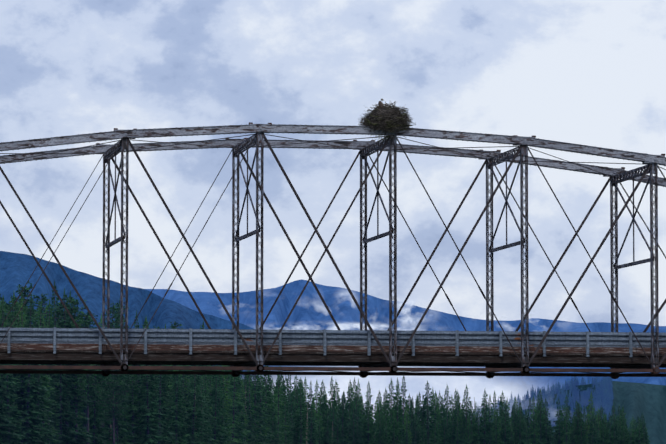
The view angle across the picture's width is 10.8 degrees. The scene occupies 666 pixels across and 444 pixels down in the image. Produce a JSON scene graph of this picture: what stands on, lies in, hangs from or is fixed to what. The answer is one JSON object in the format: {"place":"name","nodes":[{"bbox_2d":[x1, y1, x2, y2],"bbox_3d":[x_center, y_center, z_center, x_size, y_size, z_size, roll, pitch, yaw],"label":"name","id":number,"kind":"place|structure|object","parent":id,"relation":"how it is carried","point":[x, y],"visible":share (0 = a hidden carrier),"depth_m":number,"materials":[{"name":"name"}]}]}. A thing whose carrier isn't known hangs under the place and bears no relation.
{"place":"outdoors","nodes":[
{"label":"outdoors","id":0,"kind":"place"},
{"bbox_2d":[0,251,339,384],"bbox_3d":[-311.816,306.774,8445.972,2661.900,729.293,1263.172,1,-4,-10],"label":"mountain","id":1,"kind":"structure","parent":0,"point":[16,269],"depth_m":8913.28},
{"bbox_2d":[0,0,665,325],"label":"sky","id":2,"kind":"structure","parent":0,"point":[583,72],"materials":[{"name":"white"}]},
{"bbox_2d":[277,323,418,330],"bbox_3d":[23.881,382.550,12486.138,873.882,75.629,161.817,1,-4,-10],"label":"cloud","id":3,"kind":"structure","parent":0,"point":[345,326],"depth_m":12486.37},
{"bbox_2d":[102,132,658,370],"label":"bridge vertical posts","id":4,"kind":"object","parent":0,"point":[392,142],"visible":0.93,"depth_m":140.11,"materials":[{"name":"metal"}]},
{"bbox_2d":[0,122,665,186],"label":"bridge top chords","id":5,"kind":"object","parent":4,"relation":"on","point":[514,140],"visible":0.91,"depth_m":140.04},
{"bbox_2d":[0,132,665,369],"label":"diagonal braces","id":6,"kind":"object","parent":5,"relation":"attached to","point":[333,261],"visible":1,"depth_m":139.83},
{"bbox_2d":[0,349,665,376],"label":"bridge floor system","id":7,"kind":"object","parent":4,"relation":"attached to","point":[317,358],"visible":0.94,"depth_m":139.06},
{"bbox_2d":[0,343,665,355],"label":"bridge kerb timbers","id":8,"kind":"object","parent":7,"relation":"on","point":[222,348],"visible":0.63,"depth_m":138.30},
{"bbox_2d":[0,327,665,356],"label":"guardrail","id":9,"kind":"object","parent":8,"relation":"attached to","point":[54,336],"visible":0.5,"depth_m":138.73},
{"bbox_2d":[0,133,665,373],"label":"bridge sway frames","id":10,"kind":"structure","parent":4,"relation":"attached to","point":[369,149],"depth_m":141.99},
{"bbox_2d":[0,364,665,378],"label":"bridge bottom chord","id":11,"kind":"object","parent":4,"relation":"attached to","point":[393,369],"visible":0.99,"depth_m":139.71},
{"bbox_2d":[268,366,530,422],"bbox_3d":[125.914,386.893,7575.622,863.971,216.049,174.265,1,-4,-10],"label":"cloud","id":12,"kind":"structure","parent":0,"point":[477,386],"depth_m":7576.15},
{"bbox_2d":[145,279,665,395],"bbox_3d":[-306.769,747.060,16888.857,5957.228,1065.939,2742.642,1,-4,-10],"label":"mountain","id":13,"kind":"structure","parent":0,"point":[307,311],"depth_m":17822.28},
{"bbox_2d":[397,298,424,324],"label":"cloud","id":14,"kind":"structure","parent":0,"point":[407,319],"depth_m":13491.85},
{"bbox_2d":[448,381,665,443],"bbox_3d":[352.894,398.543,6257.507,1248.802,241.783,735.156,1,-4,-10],"label":"mountain","id":15,"kind":"structure","parent":0,"point":[636,400],"depth_m":6403.76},
{"bbox_3d":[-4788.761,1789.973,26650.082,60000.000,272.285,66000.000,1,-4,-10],"label":"ground","id":16,"kind":"structure","parent":0,"visible":0},
{"bbox_2d":[0,301,20,393],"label":"tree","id":17,"kind":"object","parent":16,"relation":"on","point":[9,316],"visible":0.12,"depth_m":598.98,"materials":[{"name":"green plant"}]},
{"bbox_2d":[0,364,22,443],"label":"tree","id":18,"kind":"object","parent":16,"relation":"on","point":[3,421],"visible":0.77,"depth_m":565.95,"materials":[{"name":"green plant"}]},
{"bbox_2d":[0,296,26,442],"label":"tree","id":19,"kind":"object","parent":16,"relation":"on","point":[2,326],"visible":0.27,"depth_m":581.39,"materials":[{"name":"green plant"}]},
{"bbox_2d":[0,364,27,443],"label":"tree","id":20,"kind":"object","parent":16,"relation":"on","point":[16,418],"visible":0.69,"depth_m":569.74,"materials":[{"name":"green plant"}]},
{"bbox_2d":[8,281,45,327],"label":"tree","id":21,"kind":"object","parent":16,"relation":"on","point":[25,290],"visible":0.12,"depth_m":629.06,"materials":[{"name":"green plant"}]},
{"bbox_2d":[12,300,41,442],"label":"tree","id":22,"kind":"object","parent":16,"relation":"on","point":[23,325],"visible":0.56,"depth_m":593.28,"materials":[{"name":"green plant"}]},
{"bbox_2d":[8,293,53,443],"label":"tree","id":23,"kind":"object","parent":16,"relation":"on","point":[35,411],"visible":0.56,"depth_m":589.41,"materials":[{"name":"green plant"}]},
{"bbox_2d":[25,302,58,441],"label":"tree","id":24,"kind":"object","parent":16,"relation":"on","point":[44,378],"visible":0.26,"depth_m":603.44,"materials":[{"name":"green plant"}]},
{"bbox_2d":[31,294,53,323],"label":"tree","id":25,"kind":"object","parent":16,"relation":"on","point":[44,298],"visible":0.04,"depth_m":668.08,"materials":[{"name":"green plant"}]},
{"bbox_2d":[39,314,57,443],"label":"tree","id":26,"kind":"object","parent":16,"relation":"on","point":[52,433],"visible":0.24,"depth_m":615.32,"materials":[{"name":"green plant"}]},
{"bbox_2d":[40,323,67,443],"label":"tree","id":27,"kind":"object","parent":16,"relation":"on","point":[54,415],"visible":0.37,"depth_m":620.35,"materials":[{"name":"green plant"}]},
{"bbox_2d":[44,298,65,441],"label":"tree","id":28,"kind":"object","parent":16,"relation":"on","point":[49,315],"visible":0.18,"depth_m":637.44,"materials":[{"name":"green plant"}]},
{"bbox_2d":[49,279,72,440],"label":"tree","id":29,"kind":"object","parent":16,"relation":"on","point":[55,319],"visible":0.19,"depth_m":646.05,"materials":[{"name":"green plant"}]},
{"bbox_2d":[51,327,79,443],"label":"tree","id":30,"kind":"object","parent":16,"relation":"on","point":[62,418],"visible":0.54,"depth_m":632.20,"materials":[{"name":"green plant"}]},
{"bbox_2d":[52,291,92,441],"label":"tree","id":31,"kind":"object","parent":16,"relation":"on","point":[86,418],"visible":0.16,"depth_m":648.01,"materials":[{"name":"green plant"}]},
{"bbox_2d":[51,288,95,443],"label":"tree","id":32,"kind":"object","parent":16,"relation":"on","point":[80,435],"visible":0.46,"depth_m":639.77,"materials":[{"name":"green plant"}]},
{"bbox_2d":[61,295,98,442],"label":"tree","id":33,"kind":"object","parent":16,"relation":"on","point":[74,310],"visible":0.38,"depth_m":641.44,"materials":[{"name":"green plant"}]},
{"bbox_2d":[78,323,102,443],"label":"tree","id":34,"kind":"object","parent":16,"relation":"on","point":[82,411],"visible":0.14,"depth_m":667.36,"materials":[{"name":"green plant"}]},
{"bbox_2d":[77,311,107,443],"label":"tree","id":35,"kind":"object","parent":16,"relation":"on","point":[89,321],"visible":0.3,"depth_m":658.30,"materials":[{"name":"green plant"}]},
{"bbox_2d":[83,365,107,443],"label":"tree","id":36,"kind":"object","parent":16,"relation":"on","point":[92,424],"visible":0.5,"depth_m":665.21,"materials":[{"name":"green plant"}]},
{"bbox_2d":[104,370,129,443],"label":"tree","id":37,"kind":"object","parent":16,"relation":"on","point":[116,414],"visible":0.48,"depth_m":694.39,"materials":[{"name":"green plant"}]},
{"bbox_2d":[105,303,130,437],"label":"tree","id":38,"kind":"object","parent":16,"relation":"on","point":[112,312],"visible":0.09,"depth_m":708.45,"materials":[{"name":"green plant"}]},
{"bbox_2d":[102,374,134,443],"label":"tree","id":39,"kind":"object","parent":16,"relation":"on","point":[118,439],"visible":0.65,"depth_m":698.48,"materials":[{"name":"green plant"}]},
{"bbox_2d":[106,298,136,443],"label":"tree","id":40,"kind":"object","parent":16,"relation":"on","point":[126,426],"visible":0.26,"depth_m":711.62,"materials":[{"name":"green plant"}]},
{"bbox_2d":[114,303,138,394],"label":"tree","id":41,"kind":"object","parent":16,"relation":"on","point":[130,376],"visible":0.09,"depth_m":719.85,"materials":[{"name":"green plant"}]},
{"bbox_2d":[129,311,156,443],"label":"tree","id":42,"kind":"object","parent":16,"relation":"on","point":[137,326],"visible":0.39,"depth_m":741.12,"materials":[{"name":"green plant"}]},
{"bbox_2d":[130,326,167,443],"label":"tree","id":43,"kind":"object","parent":16,"relation":"on","point":[147,439],"visible":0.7,"depth_m":728.91,"materials":[{"name":"green plant"}]},
{"bbox_2d":[145,328,177,443],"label":"tree","id":44,"kind":"object","parent":16,"relation":"on","point":[163,385],"visible":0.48,"depth_m":750.24,"materials":[{"name":"green plant"}]},
{"bbox_2d":[164,375,189,443],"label":"tree","id":45,"kind":"object","parent":16,"relation":"on","point":[173,427],"visible":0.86,"depth_m":796.55,"materials":[{"name":"green plant"}]},
{"bbox_2d":[166,365,192,443],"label":"tree","id":46,"kind":"object","parent":16,"relation":"on","point":[178,402],"visible":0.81,"depth_m":796.32,"materials":[{"name":"green plant"}]},
{"bbox_2d":[168,321,195,409],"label":"tree","id":47,"kind":"object","parent":16,"relation":"on","point":[174,327],"visible":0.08,"depth_m":831.65,"materials":[{"name":"green plant"}]},
{"bbox_2d":[182,365,209,443],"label":"tree","id":48,"kind":"object","parent":16,"relation":"on","point":[193,414],"visible":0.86,"depth_m":825.82,"materials":[{"name":"green plant"}]},
{"bbox_2d":[194,379,211,443],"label":"tree","id":49,"kind":"object","parent":16,"relation":"on","point":[204,425],"visible":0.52,"depth_m":856.09,"materials":[{"name":"green plant"}]},
{"bbox_2d":[200,365,218,443],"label":"tree","id":50,"kind":"object","parent":16,"relation":"on","point":[211,410],"visible":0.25,"depth_m":887.23,"materials":[{"name":"green plant"}]},
{"bbox_2d":[208,370,227,443],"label":"tree","id":51,"kind":"object","parent":16,"relation":"on","point":[217,433],"visible":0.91,"depth_m":893.21,"materials":[{"name":"green plant"}]},
{"bbox_2d":[210,365,230,443],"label":"tree","id":52,"kind":"object","parent":16,"relation":"on","point":[223,410],"visible":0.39,"depth_m":919.91,"materials":[{"name":"green plant"}]},
{"bbox_2d":[216,365,238,443],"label":"tree","id":53,"kind":"object","parent":16,"relation":"on","point":[228,405],"visible":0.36,"depth_m":929.56,"materials":[{"name":"green plant"}]},
{"bbox_2d":[227,375,249,443],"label":"tree","id":54,"kind":"object","parent":16,"relation":"on","point":[235,380],"visible":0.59,"depth_m":985.29,"materials":[{"name":"green plant"}]},
{"bbox_2d":[233,375,249,443],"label":"tree","id":55,"kind":"object","parent":16,"relation":"on","point":[242,399],"visible":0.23,"depth_m":1028.69,"materials":[{"name":"green plant"}]},
{"bbox_2d":[242,381,256,443],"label":"tree","id":56,"kind":"object","parent":16,"relation":"on","point":[248,428],"visible":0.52,"depth_m":1041.67,"materials":[{"name":"green plant"}]},
{"bbox_2d":[244,370,264,443],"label":"tree","id":57,"kind":"object","parent":16,"relation":"on","point":[250,406],"visible":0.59,"depth_m":1104.87,"materials":[{"name":"green plant"}]},
{"bbox_2d":[250,370,269,443],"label":"tree","id":58,"kind":"object","parent":16,"relation":"on","point":[258,409],"visible":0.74,"depth_m":1111.63,"materials":[{"name":"green plant"}]},
{"bbox_2d":[256,376,272,443],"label":"tree","id":59,"kind":"object","parent":16,"relation":"on","point":[264,415],"visible":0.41,"depth_m":1156.32,"materials":[{"name":"green plant"}]},
{"bbox_2d":[261,366,279,443],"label":"tree","id":60,"kind":"object","parent":16,"relation":"on","point":[269,400],"visible":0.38,"depth_m":1230.07,"materials":[{"name":"green plant"}]},
{"bbox_2d":[274,375,288,443],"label":"tree","id":61,"kind":"object","parent":16,"relation":"on","point":[279,411],"visible":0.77,"depth_m":1287.24,"materials":[{"name":"green plant"}]},
{"bbox_2d":[273,366,292,439],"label":"tree","id":62,"kind":"object","parent":16,"relation":"on","point":[284,387],"visible":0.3,"depth_m":1334.85,"materials":[{"name":"green plant"}]},
{"bbox_2d":[289,375,304,421],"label":"tree","id":63,"kind":"object","parent":16,"relation":"on","point":[294,390],"visible":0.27,"depth_m":1416.43,"materials":[{"name":"green plant"}]},
{"bbox_2d":[291,388,303,443],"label":"tree","id":64,"kind":"object","parent":16,"relation":"on","point":[297,400],"visible":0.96,"depth_m":1363.51,"materials":[{"name":"green plant"}]},
{"bbox_2d":[292,381,309,443],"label":"tree","id":65,"kind":"object","parent":16,"relation":"on","point":[301,421],"visible":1,"depth_m":1355.99,"materials":[{"name":"green plant"}]},
{"bbox_2d":[302,405,317,443],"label":"tree","id":66,"kind":"object","parent":16,"relation":"on","point":[311,413],"visible":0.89,"depth_m":1387.50,"materials":[{"name":"green plant"}]},
{"bbox_2d":[312,381,323,440],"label":"tree","id":67,"kind":"object","parent":16,"relation":"on","point":[316,402],"visible":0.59,"depth_m":1425.47,"materials":[{"name":"green plant"}]},
{"bbox_2d":[317,388,325,441],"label":"tree","id":68,"kind":"object","parent":16,"relation":"on","point":[322,404],"visible":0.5,"depth_m":1442.83,"materials":[{"name":"green plant"}]},
{"bbox_2d":[318,381,334,443],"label":"tree","id":69,"kind":"object","parent":16,"relation":"on","point":[324,400],"visible":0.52,"depth_m":1449.89,"materials":[{"name":"green plant"}]},
{"bbox_2d":[322,405,334,443],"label":"tree","id":70,"kind":"object","parent":16,"relation":"on","point":[327,441],"visible":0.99,"depth_m":1433.19,"materials":[{"name":"green plant"}]},
{"bbox_2d":[327,377,337,443],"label":"tree","id":71,"kind":"object","parent":16,"relation":"on","point":[332,399],"visible":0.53,"depth_m":1501.39,"materials":[{"name":"green plant"}]},
{"bbox_2d":[333,393,351,443],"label":"tree","id":72,"kind":"object","parent":16,"relation":"on","point":[343,419],"visible":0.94,"depth_m":1466.72,"materials":[{"name":"green plant"}]},
{"bbox_2d":[345,382,353,430],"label":"tree","id":73,"kind":"object","parent":16,"relation":"on","point":[349,403],"visible":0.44,"depth_m":1560.66,"materials":[{"name":"green plant"}]},
{"bbox_2d":[350,385,364,440],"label":"tree","id":74,"kind":"object","parent":16,"relation":"on","point":[356,400],"visible":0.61,"depth_m":1524.57,"materials":[{"name":"green plant"}]},
{"bbox_2d":[349,379,365,440],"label":"tree","id":75,"kind":"object","parent":16,"relation":"on","point":[360,396],"visible":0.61,"depth_m":1533.99,"materials":[{"name":"green plant"}]},
{"bbox_2d":[362,399,376,443],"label":"tree","id":76,"kind":"object","parent":16,"relation":"on","point":[370,431],"visible":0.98,"depth_m":1532.55,"materials":[{"name":"green plant"}]},
{"bbox_2d":[362,382,378,443],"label":"tree","id":77,"kind":"object","parent":16,"relation":"on","point":[371,405],"visible":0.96,"depth_m":1545.05,"materials":[{"name":"green plant"}]},
{"bbox_2d":[379,401,391,443],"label":"tree","id":78,"kind":"object","parent":16,"relation":"on","point":[386,425],"visible":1,"depth_m":1556.07,"materials":[{"name":"green plant"}]},
{"bbox_2d":[384,379,398,435],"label":"tree","id":79,"kind":"object","parent":16,"relation":"on","point":[389,401],"visible":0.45,"depth_m":1596.16,"materials":[{"name":"green plant"}]},
{"bbox_2d":[392,386,404,443],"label":"tree","id":80,"kind":"object","parent":16,"relation":"on","point":[398,406],"visible":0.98,"depth_m":1572.77,"materials":[{"name":"green plant"}]},
{"bbox_2d":[401,401,411,443],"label":"tree","id":81,"kind":"object","parent":16,"relation":"on","point":[407,439],"visible":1,"depth_m":1582.77,"materials":[{"name":"green plant"}]},
{"bbox_2d":[398,376,415,443],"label":"tree","id":82,"kind":"object","parent":16,"relation":"on","point":[403,394],"visible":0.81,"depth_m":1596.49,"materials":[{"name":"green plant"}]},
{"bbox_2d":[406,396,421,443],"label":"tree","id":83,"kind":"object","parent":16,"relation":"on","point":[412,414],"visible":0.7,"depth_m":1614.13,"materials":[{"name":"green plant"}]},
{"bbox_2d":[412,418,419,443],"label":"tree","id":84,"kind":"object","parent":16,"relation":"on","point":[415,433],"visible":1,"depth_m":1601.28,"materials":[{"name":"green plant"}]},
{"bbox_2d":[418,381,435,443],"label":"tree","id":85,"kind":"object","parent":16,"relation":"on","point":[427,422],"visible":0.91,"depth_m":1629.92,"materials":[{"name":"green plant"}]},
{"bbox_2d":[429,391,443,443],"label":"tree","id":86,"kind":"object","parent":16,"relation":"on","point":[440,437],"visible":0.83,"depth_m":1641.29,"materials":[{"name":"green plant"}]},
{"bbox_2d":[439,386,453,428],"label":"tree","id":87,"kind":"object","parent":16,"relation":"on","point":[444,406],"visible":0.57,"depth_m":1672.25,"materials":[{"name":"green plant"}]},
{"bbox_2d":[440,406,453,443],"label":"tree","id":88,"kind":"object","parent":16,"relation":"on","point":[447,418],"visible":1,"depth_m":1648.39,"materials":[{"name":"green plant"}]},
{"bbox_2d":[451,403,464,443],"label":"tree","id":89,"kind":"object","parent":16,"relation":"on","point":[459,424],"visible":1,"depth_m":1657.53,"materials":[{"name":"green plant"}]},
{"bbox_2d":[460,385,473,440],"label":"tree","id":90,"kind":"object","parent":16,"relation":"on","point":[464,408],"visible":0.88,"depth_m":1681.12,"materials":[{"name":"green plant"}]},
{"bbox_2d":[465,403,480,443],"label":"tree","id":91,"kind":"object","parent":16,"relation":"on","point":[473,427],"visible":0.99,"depth_m":1677.69,"materials":[{"name":"green plant"}]},
{"bbox_2d":[473,409,486,443],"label":"tree","id":92,"kind":"object","parent":16,"relation":"on","point":[479,431],"visible":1,"depth_m":1681.87,"materials":[{"name":"green plant"}]},
{"bbox_2d":[472,391,496,443],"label":"tree","id":93,"kind":"object","parent":16,"relation":"on","point":[486,427],"visible":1,"depth_m":1687.78,"materials":[{"name":"green plant"}]},
{"bbox_2d":[485,397,495,443],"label":"tree","id":94,"kind":"object","parent":16,"relation":"on","point":[491,414],"visible":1,"depth_m":1692.22,"materials":[{"name":"green plant"}]},
{"bbox_2d":[491,412,504,443],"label":"tree","id":95,"kind":"object","parent":16,"relation":"on","point":[498,432],"visible":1,"depth_m":1698.10,"materials":[{"name":"green plant"}]},
{"bbox_2d":[494,390,512,443],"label":"tree","id":96,"kind":"object","parent":16,"relation":"on","point":[502,402],"visible":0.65,"depth_m":1723.51,"materials":[{"name":"green plant"}]},
{"bbox_2d":[498,403,511,443],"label":"tree","id":97,"kind":"object","parent":16,"relation":"on","point":[503,430],"visible":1,"depth_m":1705.15,"materials":[{"name":"green plant"}]},
{"bbox_2d":[514,407,526,443],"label":"tree","id":98,"kind":"object","parent":16,"relation":"on","point":[517,428],"visible":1,"depth_m":1721.72,"materials":[{"name":"green plant"}]},
{"bbox_2d":[528,394,540,443],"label":"tree","id":99,"kind":"object","parent":16,"relation":"on","point":[533,409],"visible":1,"depth_m":1744.34,"materials":[{"name":"green plant"}]},
{"bbox_2d":[529,415,541,443],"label":"tree","id":100,"kind":"object","parent":16,"relation":"on","point":[534,435],"visible":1,"depth_m":1742.59,"materials":[{"name":"green plant"}]},
{"bbox_2d":[536,401,547,443],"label":"tree","id":101,"kind":"object","parent":16,"relation":"on","point":[541,426],"visible":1,"depth_m":1751.63,"materials":[{"name":"green plant"}]},
{"bbox_2d":[541,410,554,443],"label":"tree","id":102,"kind":"object","parent":16,"relation":"on","point":[547,429],"visible":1,"depth_m":1753.27,"materials":[{"name":"green plant"}]},
{"bbox_2d":[552,398,565,443],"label":"tree","id":103,"kind":"object","parent":16,"relation":"on","point":[557,432],"visible":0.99,"depth_m":1771.17,"materials":[{"name":"green plant"}]},
{"bbox_2d":[561,407,571,443],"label":"tree","id":104,"kind":"object","parent":16,"relation":"on","point":[566,432],"visible":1,"depth_m":1763.98,"materials":[{"name":"green plant"}]},
{"bbox_2d":[560,394,577,443],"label":"tree","id":105,"kind":"object","parent":16,"relation":"on","point":[564,408],"visible":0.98,"depth_m":1778.40,"materials":[{"name":"green plant"}]},
{"bbox_2d":[577,412,588,443],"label":"tree","id":106,"kind":"object","parent":16,"relation":"on","point":[581,431],"visible":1,"depth_m":1783.11,"materials":[{"name":"green plant"}]},
{"bbox_2d":[584,391,594,443],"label":"tree","id":107,"kind":"object","parent":16,"relation":"on","point":[588,420],"visible":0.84,"depth_m":1803.26,"materials":[{"name":"green plant"}]},
{"bbox_2d":[588,414,600,443],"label":"tree","id":108,"kind":"object","parent":16,"relation":"on","point":[592,437],"visible":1,"depth_m":1785.87,"materials":[{"name":"green plant"}]},
{"bbox_2d":[606,417,615,443],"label":"tree","id":109,"kind":"object","parent":16,"relation":"on","point":[610,438],"visible":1,"depth_m":1805.62,"materials":[{"name":"green plant"}]},
{"bbox_2d":[619,415,628,443],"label":"tree","id":110,"kind":"object","parent":16,"relation":"on","point":[625,436],"visible":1,"depth_m":1817.43,"materials":[{"name":"green plant"}]},
{"bbox_2d":[635,418,643,443],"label":"tree","id":111,"kind":"object","parent":16,"relation":"on","point":[639,433],"visible":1,"depth_m":1828.07,"materials":[{"name":"green plant"}]},
{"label":"bridge","id":112,"kind":"object","parent":16,"relation":"on","visible":0},
{"bbox_2d":[358,100,415,141],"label":"nest","id":113,"kind":"object","parent":112,"relation":"on","point":[389,118],"visible":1,"depth_m":138.55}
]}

